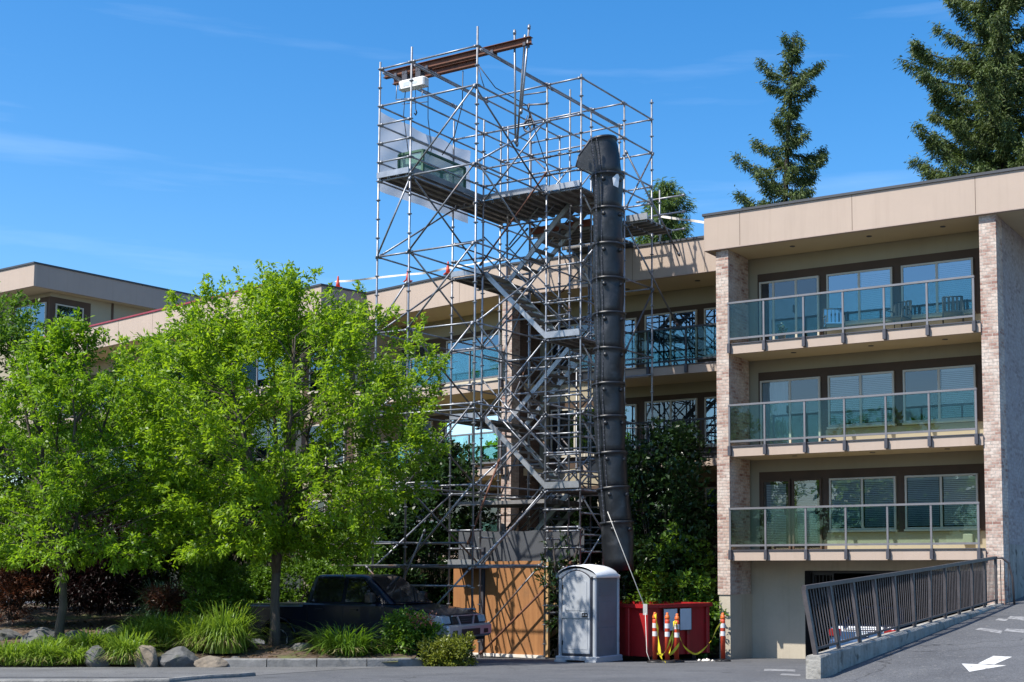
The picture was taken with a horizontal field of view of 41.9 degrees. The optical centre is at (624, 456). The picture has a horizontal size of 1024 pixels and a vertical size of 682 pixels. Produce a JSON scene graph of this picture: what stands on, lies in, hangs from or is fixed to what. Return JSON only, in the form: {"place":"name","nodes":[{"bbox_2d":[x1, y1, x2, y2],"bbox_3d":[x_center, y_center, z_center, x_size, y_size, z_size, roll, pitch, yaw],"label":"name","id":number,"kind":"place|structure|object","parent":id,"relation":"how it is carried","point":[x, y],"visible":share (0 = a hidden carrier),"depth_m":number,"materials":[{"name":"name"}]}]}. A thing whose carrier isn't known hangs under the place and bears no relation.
{"place":"outdoors","nodes":[
{"label":"outdoors","id":0,"kind":"place"},
{"bbox_2d":[0,667,380,676],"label":"footway","id":1,"kind":"structure","parent":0,"point":[96,671],"depth_m":24.30,"materials":[{"name":"concrete"}]},
{"bbox_2d":[84,645,110,666],"bbox_3d":[-10.820,4.170,27.232,0.486,0.587,0.480,4,-6,-41],"label":"boulder","id":2,"kind":"object","parent":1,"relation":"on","point":[94,662],"visible":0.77,"depth_m":27.06,"materials":[{"name":"stone"}]},
{"bbox_2d":[134,645,158,666],"bbox_3d":[-9.763,4.158,27.155,0.517,0.597,0.341,-1,-5,11],"label":"boulder","id":3,"kind":"object","parent":1,"relation":"on","point":[147,652],"visible":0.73,"depth_m":27.01,"materials":[{"name":"stone"}]},
{"bbox_2d":[194,655,228,666],"bbox_3d":[-8.417,4.220,27.061,0.629,0.312,0.456,-2,-5,27],"label":"boulder","id":4,"kind":"object","parent":1,"relation":"on","point":[210,661],"visible":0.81,"depth_m":26.94,"materials":[{"name":"stone"}]},
{"bbox_2d":[0,603,433,661],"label":"planting bed ground","id":5,"kind":"structure","parent":0,"point":[108,619],"depth_m":31.80,"materials":[{"name":"brown soil"}]},
{"bbox_2d":[0,637,47,664],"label":"grass clump","id":6,"kind":"object","parent":5,"relation":"on","point":[5,654],"visible":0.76,"depth_m":27.10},
{"bbox_2d":[0,533,56,623],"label":"bronze shrub","id":7,"kind":"object","parent":5,"relation":"on","point":[18,586],"visible":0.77,"depth_m":31.58,"materials":[{"name":"brown plant"}]},
{"bbox_2d":[22,627,54,643],"bbox_3d":[-12.920,4.094,29.362,0.818,0.629,0.577,0,-5,0],"label":"boulder","id":8,"kind":"object","parent":5,"relation":"on","point":[32,634],"visible":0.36,"depth_m":29.26,"materials":[{"name":"stone"}]},
{"bbox_2d":[8,636,80,665],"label":"grass clump","id":9,"kind":"object","parent":5,"relation":"on","point":[42,653],"visible":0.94,"depth_m":27.04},
{"bbox_2d":[0,461,88,607],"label":"dark undergrowth bush","id":10,"kind":"object","parent":5,"relation":"on","point":[18,479],"visible":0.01,"depth_m":35.45,"materials":[{"name":"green plant"}]},
{"bbox_2d":[0,281,92,545],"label":"street tree","id":11,"kind":"object","parent":5,"relation":"on","point":[22,322],"visible":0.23,"depth_m":33.49,"materials":[{"name":"green plant"}]},
{"bbox_2d":[15,642,100,665],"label":"grass clump","id":12,"kind":"object","parent":5,"relation":"on","point":[76,657],"visible":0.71,"depth_m":27.15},
{"bbox_2d":[58,626,115,652],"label":"grass clump","id":13,"kind":"object","parent":5,"relation":"on","point":[80,640],"visible":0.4,"depth_m":27.89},
{"bbox_2d":[28,508,165,618],"bbox_3d":[-12.920,2.634,32.501,3.486,2.794,2.641,0,-5,0],"label":"purple shrub","id":14,"kind":"object","parent":5,"relation":"on","point":[94,594],"visible":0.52,"depth_m":31.91,"materials":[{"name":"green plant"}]},
{"bbox_2d":[0,306,200,640],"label":"maple tree","id":15,"kind":"object","parent":5,"relation":"on","point":[64,490],"visible":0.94,"depth_m":28.60,"materials":[{"name":"green plant"}]},
{"bbox_2d":[90,626,162,664],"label":"grass clump","id":16,"kind":"object","parent":5,"relation":"on","point":[122,651],"visible":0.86,"depth_m":27.11,"materials":[{"name":"plant"}]},
{"bbox_2d":[73,463,197,608],"bbox_3d":[-13.178,2.152,35.475,3.606,4.057,2.805,0,-5,0],"label":"dark undergrowth bush","id":17,"kind":"object","parent":5,"relation":"on","point":[168,565],"visible":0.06,"depth_m":35.13,"materials":[{"name":"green plant"}]},
{"bbox_2d":[111,617,166,648],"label":"grass clump","id":18,"kind":"object","parent":5,"relation":"on","point":[134,628],"visible":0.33,"depth_m":28.32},
{"bbox_2d":[101,610,199,646],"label":"grass clump","id":19,"kind":"object","parent":5,"relation":"on","point":[162,630],"visible":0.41,"depth_m":28.59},
{"bbox_2d":[118,577,194,622],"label":"grass clump","id":20,"kind":"object","parent":5,"relation":"on","point":[152,610],"visible":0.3,"depth_m":31.70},
{"bbox_2d":[62,321,271,588],"bbox_3d":[-12.052,0.381,35.350,5.634,8.139,5.250,4,-6,-41],"label":"garden tree","id":21,"kind":"object","parent":5,"relation":"on","point":[183,568],"visible":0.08,"depth_m":34.91,"materials":[{"name":"green plant"}]},
{"bbox_2d":[139,577,201,614],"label":"brown dead bush","id":22,"kind":"object","parent":5,"relation":"on","point":[162,595],"visible":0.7,"depth_m":31.18,"materials":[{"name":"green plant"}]},
{"bbox_2d":[158,646,198,666],"bbox_3d":[-9.136,4.176,27.247,0.826,0.547,0.610,-1,-5,11],"label":"boulder","id":23,"kind":"object","parent":5,"relation":"on","point":[180,656],"visible":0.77,"depth_m":27.08,"materials":[{"name":"stone"}]},
{"bbox_2d":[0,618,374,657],"bbox_3d":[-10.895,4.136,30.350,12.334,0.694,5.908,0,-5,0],"label":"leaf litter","id":24,"kind":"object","parent":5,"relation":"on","point":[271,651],"visible":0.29,"depth_m":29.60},
{"bbox_2d":[156,611,220,650],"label":"grass clump","id":25,"kind":"object","parent":5,"relation":"on","point":[180,640],"visible":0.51,"depth_m":28.20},
{"bbox_2d":[177,555,260,624],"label":"round bush","id":26,"kind":"object","parent":5,"relation":"on","point":[207,585],"visible":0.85,"depth_m":29.80,"materials":[{"name":"green plant"}]},
{"bbox_2d":[157,447,292,602],"bbox_3d":[-11.445,1.944,37.373,4.408,4.725,2.739,0,-5,0],"label":"dark undergrowth bush","id":27,"kind":"object","parent":5,"relation":"on","point":[231,556],"visible":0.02,"depth_m":37.16,"materials":[{"name":"green plant"}]},
{"bbox_2d":[177,598,280,653],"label":"grass clump","id":28,"kind":"object","parent":5,"relation":"on","point":[228,632],"visible":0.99,"depth_m":27.82,"materials":[{"name":"plant"}]},
{"bbox_2d":[242,558,289,602],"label":"round bush","id":29,"kind":"object","parent":5,"relation":"on","point":[262,588],"visible":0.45,"depth_m":33.70,"materials":[{"name":"green plant"}]},
{"bbox_2d":[101,259,456,646],"bbox_3d":[-7.610,-0.022,29.413,7.710,8.889,6.190,0,-5,0],"label":"maple tree","id":30,"kind":"object","parent":5,"relation":"on","point":[281,530],"visible":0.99,"depth_m":28.73,"materials":[{"name":"green plant"}]},
{"bbox_2d":[278,620,399,659],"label":"grass clump","id":31,"kind":"object","parent":5,"relation":"on","point":[332,643],"visible":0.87,"depth_m":27.93,"materials":[{"name":"green plant"}]},
{"bbox_2d":[378,605,448,657],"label":"front bush","id":32,"kind":"object","parent":5,"relation":"on","point":[407,630],"visible":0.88,"depth_m":28.34,"materials":[{"name":"green plant"}]},
{"bbox_2d":[0,590,815,681],"bbox_3d":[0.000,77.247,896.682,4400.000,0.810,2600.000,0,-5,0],"label":"ground","id":33,"kind":"structure","parent":0,"point":[498,669],"depth_m":23.91,"materials":[{"name":"asphalt"}]},
{"bbox_2d":[0,261,201,462],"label":"apartment building","id":34,"kind":"structure","parent":33,"relation":"on","point":[66,291],"depth_m":61.09,"materials":[{"name":"paint"}]},
{"bbox_2d":[15,302,46,340],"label":"window","id":35,"kind":"structure","parent":34,"relation":"in","point":[42,316],"depth_m":60.45,"materials":[{"name":"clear glass"}]},
{"bbox_2d":[55,304,83,329],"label":"window","id":36,"kind":"structure","parent":34,"relation":"in","point":[66,309],"depth_m":60.75,"materials":[{"name":"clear glass"}]},
{"bbox_2d":[0,672,255,681],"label":"street kerb","id":37,"kind":"structure","parent":33,"relation":"on","point":[207,676],"depth_m":20.09,"materials":[{"name":"concrete"}]},
{"bbox_2d":[34,284,301,634],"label":"apartment building","id":38,"kind":"structure","parent":33,"relation":"on","point":[138,323],"depth_m":51.80,"materials":[{"name":"paint"}]},
{"bbox_2d":[252,417,285,460],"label":"window","id":39,"kind":"structure","parent":38,"relation":"in","point":[263,452],"depth_m":49.05,"materials":[{"name":"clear glass"}]},
{"bbox_2d":[222,658,267,666],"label":"planter kerb","id":40,"kind":"structure","parent":33,"relation":"on","point":[247,662],"depth_m":27.09,"materials":[{"name":"concrete"}]},
{"bbox_2d":[267,658,316,666],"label":"planter kerb","id":41,"kind":"structure","parent":33,"relation":"on","point":[292,662],"depth_m":27.16,"materials":[{"name":"concrete"}]},
{"bbox_2d":[246,553,350,642],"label":"clipped hedge","id":42,"kind":"object","parent":33,"relation":"on","point":[308,569],"visible":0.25,"depth_m":33.91,"materials":[{"name":"green plant"}]},
{"bbox_2d":[266,283,403,595],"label":"apartment building","id":43,"kind":"structure","parent":33,"relation":"on","point":[320,287],"depth_m":46.23,"materials":[{"name":"paint"}]},
{"bbox_2d":[317,658,366,666],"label":"planter kerb","id":44,"kind":"structure","parent":33,"relation":"on","point":[341,662],"depth_m":27.29,"materials":[{"name":"concrete"}]},
{"bbox_2d":[289,530,399,643],"bbox_3d":[-7.350,3.412,34.930,3.266,3.257,2.202,0,-5,0],"label":"hedge bush","id":45,"kind":"object","parent":33,"relation":"on","point":[361,570],"visible":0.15,"depth_m":34.84,"materials":[{"name":"green plant"}]},
{"bbox_2d":[239,574,490,657],"bbox_3d":[-6.253,3.770,31.533,5.966,1.930,2.440,-2,-5,23],"label":"pickup truck","id":46,"kind":"object","parent":33,"relation":"on","point":[359,600],"visible":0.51,"depth_m":30.79,"materials":[{"name":"black paint"}]},
{"bbox_2d":[367,657,428,666],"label":"planter kerb","id":47,"kind":"structure","parent":33,"relation":"on","point":[382,662],"depth_m":27.53,"materials":[{"name":"concrete"}]},
{"bbox_2d":[416,630,477,666],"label":"front bush","id":48,"kind":"object","parent":33,"relation":"on","point":[449,651],"visible":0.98,"depth_m":27.83,"materials":[{"name":"green plant"}]},
{"bbox_2d":[453,569,478,655],"bbox_3d":[-4.353,4.183,36.592,0.940,2.570,0.110,-3,-6,30],"label":"plywood panel","id":49,"kind":"object","parent":33,"relation":"on","point":[461,597],"visible":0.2,"depth_m":36.63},
{"bbox_2d":[362,263,573,591],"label":"apartment building","id":50,"kind":"structure","parent":33,"relation":"on","point":[437,309],"depth_m":44.24,"materials":[{"name":"paint"}]},
{"bbox_2d":[444,496,500,531],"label":"window","id":51,"kind":"structure","parent":50,"relation":"in","point":[494,527],"depth_m":43.71,"materials":[{"name":"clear glass"}]},
{"bbox_2d":[444,332,501,386],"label":"window","id":52,"kind":"structure","parent":50,"relation":"in","point":[460,371],"depth_m":44.76,"materials":[{"name":"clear glass"}]},
{"bbox_2d":[445,414,501,462],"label":"window","id":53,"kind":"structure","parent":50,"relation":"in","point":[489,441],"depth_m":44.13,"materials":[{"name":"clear glass"}]},
{"bbox_2d":[480,547,485,652],"bbox_3d":[-3.894,3.945,36.326,0.120,2.900,0.100,-3,-6,30],"label":"hoarding post","id":54,"kind":"object","parent":33,"relation":"on","point":[482,643],"visible":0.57,"depth_m":36.30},
{"bbox_2d":[326,24,685,658],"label":"scaffold tower","id":55,"kind":"structure","parent":33,"relation":"on","point":[530,203],"depth_m":36.20,"materials":[{"name":"metal"}]},
{"bbox_2d":[377,112,470,222],"bbox_3d":[-5.440,-7.853,36.348,0.118,2.118,3.900,-3,-6,30],"label":"tarpaulin","id":56,"kind":"object","parent":55,"relation":"attached to","point":[400,145],"visible":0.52,"depth_m":35.66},
{"bbox_2d":[397,149,465,187],"bbox_3d":[-5.165,-7.577,35.642,0.860,0.751,1.860,-3,-6,30],"label":"glazed box","id":57,"kind":"object","parent":55,"relation":"on","point":[435,159],"visible":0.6,"depth_m":35.11,"materials":[{"name":"glass"}]},
{"bbox_2d":[392,58,475,85],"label":"steel beam","id":58,"kind":"structure","parent":55,"relation":"on","point":[456,67],"depth_m":35.18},
{"bbox_2d":[383,36,532,78],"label":"steel beam","id":59,"kind":"structure","parent":55,"relation":"on","point":[495,49],"depth_m":34.30,"materials":[{"name":"metal"}]},
{"bbox_2d":[396,68,428,115],"bbox_3d":[-5.627,-9.597,35.116,0.968,1.252,0.263,-3,-6,30],"label":"hoist","id":60,"kind":"object","parent":59,"relation":"hanging from","point":[421,80],"visible":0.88,"depth_m":35.03,"materials":[{"name":"white metal"}]},
{"bbox_2d":[459,529,583,561],"bbox_3d":[-2.864,2.444,36.012,4.120,0.939,0.050,-3,-6,30],"label":"debris screen","id":61,"kind":"object","parent":55,"relation":"attached to","point":[520,546],"visible":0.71,"depth_m":36.00,"materials":[{"name":"fabric"}]},
{"bbox_2d":[575,134,633,571],"bbox_3d":[-0.489,-2.708,34.182,1.034,11.330,1.712,4,-6,-40],"label":"debris chute","id":62,"kind":"object","parent":55,"relation":"hanging from","point":[598,158],"visible":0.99,"depth_m":33.77,"materials":[{"name":"black plastic"}]},
{"bbox_2d":[483,561,549,657],"bbox_3d":[-2.916,4.109,35.763,2.080,2.580,0.120,-3,-6,30],"label":"plywood panel","id":63,"kind":"object","parent":33,"relation":"on","point":[521,636],"visible":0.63,"depth_m":35.75,"materials":[{"name":"wood"}]},
{"bbox_2d":[532,524,583,651],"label":"leaning shrub","id":64,"kind":"object","parent":33,"relation":"on","point":[555,571],"visible":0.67,"depth_m":34.18,"materials":[{"name":"green plant"}]},
{"bbox_2d":[554,564,622,662],"bbox_3d":[-0.856,3.718,31.628,1.163,2.291,1.260,-3,-6,30],"label":"portable toilet","id":65,"kind":"object","parent":33,"relation":"on","point":[589,613],"visible":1,"depth_m":31.19,"materials":[{"name":"grey plastic"}]},
{"bbox_2d":[562,571,589,653],"bbox_3d":[-1.159,3.656,31.129,0.770,1.930,0.082,-3,-6,30],"label":"door","id":66,"kind":"structure","parent":65,"relation":"in","point":[576,584],"depth_m":31.12,"materials":[{"name":"grey plastic"}]},
{"bbox_2d":[547,496,639,656],"bbox_3d":[-1.127,3.561,37.952,3.604,5.099,3.283,-3,-5,28],"label":"shrub","id":67,"kind":"object","parent":33,"relation":"on","point":[596,558],"visible":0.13,"depth_m":37.59,"materials":[{"name":"green plant"}]},
{"bbox_2d":[501,236,719,654],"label":"apartment building","id":68,"kind":"structure","parent":33,"relation":"on","point":[684,371],"depth_m":40.47,"materials":[{"name":"paint"}]},
{"bbox_2d":[549,407,594,457],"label":"window","id":69,"kind":"structure","parent":68,"relation":"in","point":[554,421],"depth_m":42.12,"materials":[{"name":"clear glass"}]},
{"bbox_2d":[551,324,594,373],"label":"window","id":70,"kind":"structure","parent":68,"relation":"in","point":[574,326],"depth_m":42.33,"materials":[{"name":"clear glass"}]},
{"bbox_2d":[625,318,636,368],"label":"window","id":71,"kind":"structure","parent":68,"relation":"in","point":[630,323],"depth_m":41.24,"materials":[{"name":"blue glass"}]},
{"bbox_2d":[625,404,636,454],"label":"window","id":72,"kind":"structure","parent":68,"relation":"in","point":[631,409],"depth_m":41.02,"materials":[{"name":"blue glass"}]},
{"bbox_2d":[644,309,697,366],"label":"sliding door","id":73,"kind":"structure","parent":68,"relation":"in","point":[667,344],"depth_m":40.48,"materials":[{"name":"clear glass"}]},
{"bbox_2d":[645,398,697,457],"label":"sliding door","id":74,"kind":"structure","parent":68,"relation":"in","point":[677,409],"depth_m":40.31,"materials":[{"name":"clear glass"}]},
{"bbox_2d":[703,307,715,356],"bbox_3d":[3.127,-3.736,39.502,1.760,1.500,0.097,-3,-6,30],"label":"window","id":75,"kind":"structure","parent":68,"relation":"in","point":[709,313],"depth_m":39.87,"materials":[{"name":"blue glass"}]},
{"bbox_2d":[704,397,716,447],"bbox_3d":[3.127,-1.051,39.277,1.760,1.500,0.097,-3,-6,30],"label":"window","id":76,"kind":"structure","parent":68,"relation":"in","point":[710,403],"depth_m":39.64,"materials":[{"name":"blue glass"}]},
{"bbox_2d":[647,612,660,662],"bbox_3d":[0.699,4.194,30.757,0.380,1.160,0.361,4,-6,-40],"label":"delineator post","id":77,"kind":"object","parent":33,"relation":"on","point":[654,645],"visible":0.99,"depth_m":30.71,"materials":[{"name":"orange plastic"}]},
{"bbox_2d":[596,416,718,658],"bbox_3d":[1.019,2.435,36.102,3.694,7.139,3.506,0,-5,0],"label":"shrub","id":78,"kind":"object","parent":33,"relation":"on","point":[678,490],"visible":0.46,"depth_m":35.81,"materials":[{"name":"green plant"}]},
{"bbox_2d":[629,177,696,244],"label":"cedar tree","id":79,"kind":"object","parent":33,"relation":"on","point":[669,205],"visible":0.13,"depth_m":48.57,"materials":[{"name":"green plant"}]},
{"bbox_2d":[619,601,712,660],"bbox_3d":[0.272,4.388,33.563,3.048,1.385,2.460,-5,-7,44],"label":"dumpster","id":80,"kind":"object","parent":33,"relation":"on","point":[694,633],"visible":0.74,"depth_m":32.31,"materials":[{"name":"red paint"}]},
{"bbox_2d":[659,612,675,662],"bbox_3d":[0.981,4.173,30.558,0.380,1.150,0.361,4,-6,-40],"label":"delineator post","id":81,"kind":"object","parent":33,"relation":"on","point":[667,635],"visible":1,"depth_m":30.51,"materials":[{"name":"orange plastic"}]},
{"bbox_2d":[623,519,718,617],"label":"dogwood bush","id":82,"kind":"object","parent":33,"relation":"on","point":[645,587],"visible":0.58,"depth_m":35.05,"materials":[{"name":"green plant"}]},
{"bbox_2d":[642,567,728,658],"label":"camellia bush","id":83,"kind":"object","parent":33,"relation":"on","point":[698,589],"visible":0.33,"depth_m":34.52,"materials":[{"name":"green plant"}]},
{"bbox_2d":[727,30,829,207],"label":"fir tree","id":84,"kind":"object","parent":33,"relation":"on","point":[794,141],"visible":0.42,"depth_m":61.37,"materials":[{"name":"green plant"}]},
{"bbox_2d":[702,166,1023,658],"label":"apartment building","id":85,"kind":"structure","parent":33,"relation":"on","point":[919,463],"depth_m":33.95,"materials":[{"name":"paint"}]},
{"bbox_2d":[761,479,790,549],"bbox_3d":[4.016,1.562,35.250,0.820,1.890,0.117,-3,-6,30],"label":"glazed door","id":86,"kind":"structure","parent":85,"relation":"in","point":[789,480],"depth_m":35.28,"materials":[{"name":"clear glass"}]},
{"bbox_2d":[764,481,788,548],"bbox_3d":[4.030,1.564,35.274,0.716,1.786,0.028,-3,-6,30],"label":"door panel","id":87,"kind":"structure","parent":85,"relation":"in","point":[782,483],"depth_m":35.27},
{"bbox_2d":[759,276,819,340],"bbox_3d":[4.389,-3.817,35.482,1.720,1.870,0.117,-3,-6,30],"label":"sliding door","id":88,"kind":"structure","parent":85,"relation":"in","point":[788,311],"depth_m":35.53,"materials":[{"name":"clear glass"}]},
{"bbox_2d":[760,376,820,444],"bbox_3d":[4.389,-1.132,35.257,1.720,1.870,0.117,-3,-6,30],"label":"sliding door","id":89,"kind":"structure","parent":85,"relation":"in","point":[783,420],"depth_m":35.28,"materials":[{"name":"clear glass"}]},
{"bbox_2d":[794,480,819,548],"bbox_3d":[4.790,1.527,34.832,0.716,1.786,0.028,-3,-6,30],"label":"door panel","id":90,"kind":"structure","parent":85,"relation":"in","point":[811,482],"depth_m":34.85,"materials":[{"name":"glass"}]},
{"bbox_2d":[792,478,822,548],"bbox_3d":[4.777,1.525,34.807,0.820,1.890,0.117,-3,-6,30],"label":"glazed door","id":91,"kind":"structure","parent":85,"relation":"in","point":[820,479],"depth_m":34.84,"materials":[{"name":"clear glass"}]},
{"bbox_2d":[823,308,845,334],"bbox_3d":[5.401,-3.421,34.242,0.511,0.898,0.551,0,-5,2],"label":"patio chair","id":92,"kind":"object","parent":85,"relation":"on","point":[829,323],"visible":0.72,"depth_m":34.45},
{"bbox_2d":[826,267,892,325],"bbox_3d":[6.099,-4.134,34.518,1.850,1.400,0.097,-3,-6,30],"label":"window","id":93,"kind":"structure","parent":85,"relation":"in","point":[860,306],"depth_m":34.49,"materials":[{"name":"blue glass"}]},
{"bbox_2d":[827,371,895,428],"bbox_3d":[6.099,-1.448,34.294,1.850,1.400,0.097,-3,-6,30],"label":"window","id":94,"kind":"structure","parent":85,"relation":"in","point":[867,411],"depth_m":34.29,"materials":[{"name":"blue glass"}]},
{"bbox_2d":[828,476,897,531],"bbox_3d":[6.099,1.238,34.069,1.850,1.400,0.097,-3,-6,30],"label":"window","id":95,"kind":"structure","parent":85,"relation":"in","point":[858,490],"depth_m":34.07,"materials":[{"name":"clear glass"}]},
{"bbox_2d":[885,300,911,327],"bbox_3d":[6.882,-3.493,33.384,0.511,0.898,0.551,-4,-6,42],"label":"patio chair","id":96,"kind":"object","parent":85,"relation":"on","point":[901,317],"visible":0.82,"depth_m":33.46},
{"bbox_2d":[901,257,975,318],"bbox_3d":[7.880,-4.220,33.483,1.910,1.400,0.097,-3,-6,30],"label":"window","id":97,"kind":"structure","parent":85,"relation":"in","point":[916,293],"depth_m":33.50,"materials":[{"name":"blue glass"}]},
{"bbox_2d":[902,365,977,424],"bbox_3d":[7.880,-1.535,33.258,1.910,1.400,0.097,-3,-6,30],"label":"window","id":98,"kind":"structure","parent":85,"relation":"in","point":[956,406],"depth_m":33.26,"materials":[{"name":"clear glass"}]},
{"bbox_2d":[904,473,980,530],"bbox_3d":[7.880,1.151,33.033,1.910,1.400,0.097,-3,-6,30],"label":"window","id":99,"kind":"structure","parent":85,"relation":"in","point":[940,488],"depth_m":33.03,"materials":[{"name":"clear glass"}]},
{"bbox_2d":[942,296,963,323],"bbox_3d":[8.082,-3.551,32.685,0.511,0.898,0.551,-1,-5,13],"label":"patio chair","id":100,"kind":"object","parent":85,"relation":"on","point":[956,312],"visible":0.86,"depth_m":32.86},
{"bbox_2d":[829,605,928,648],"bbox_3d":[7.072,4.674,35.325,1.780,1.400,4.490,-3,-6,30],"label":"parked car","id":101,"kind":"object","parent":33,"relation":"on","point":[863,638],"visible":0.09,"depth_m":33.98,"materials":[{"name":"white paint"}]},
{"bbox_2d":[806,603,1003,678],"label":"ramp wall","id":102,"kind":"structure","parent":33,"relation":"on","point":[828,662],"depth_m":22.91,"materials":[{"name":"concrete"}]},
{"bbox_2d":[801,556,1015,654],"bbox_3d":[5.820,2.728,25.821,0.419,1.644,11.176,-3,-6,32],"label":"ramp fence","id":103,"kind":"object","parent":102,"relation":"on","point":[832,606],"visible":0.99,"depth_m":24.62,"materials":[{"name":"metal"}]},
{"bbox_2d":[893,0,1023,180],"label":"fir tree","id":104,"kind":"object","parent":33,"relation":"on","point":[998,78],"visible":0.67,"depth_m":55.44,"materials":[{"name":"green plant"}]},
{"bbox_2d":[0,0,1023,537],"label":"sky","id":105,"kind":"structure","parent":0,"point":[166,144],"materials":[{"name":"blue"}]},
{"bbox_2d":[806,597,1023,681],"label":"driveway","id":106,"kind":"structure","parent":0,"point":[945,654],"depth_m":22.61,"materials":[{"name":"concrete"}]},
{"bbox_2d":[963,656,1009,671],"bbox_3d":[5.905,3.377,21.628,1.762,0.141,0.707,5,-7,-45],"label":"painted arrow","id":107,"kind":"object","parent":106,"relation":"on","point":[982,664],"visible":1,"depth_m":21.59,"materials":[{"name":"paint"}]},
{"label":"rear bed ground","id":108,"kind":"structure","parent":0,"visible":0},
{"bbox_2d":[298,503,430,598],"bbox_3d":[-7.363,3.542,37.429,4.237,4.851,3.119,0,-5,0],"label":"shrub","id":109,"kind":"object","parent":108,"relation":"on","point":[394,530],"visible":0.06,"depth_m":37.18,"materials":[{"name":"green plant"}]},
{"bbox_2d":[376,425,500,605],"bbox_3d":[-5.366,2.631,38.886,4.752,7.256,3.490,0,-5,0],"label":"shrub","id":110,"kind":"object","parent":108,"relation":"on","point":[439,551],"visible":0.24,"depth_m":38.41,"materials":[{"name":"green plant"}]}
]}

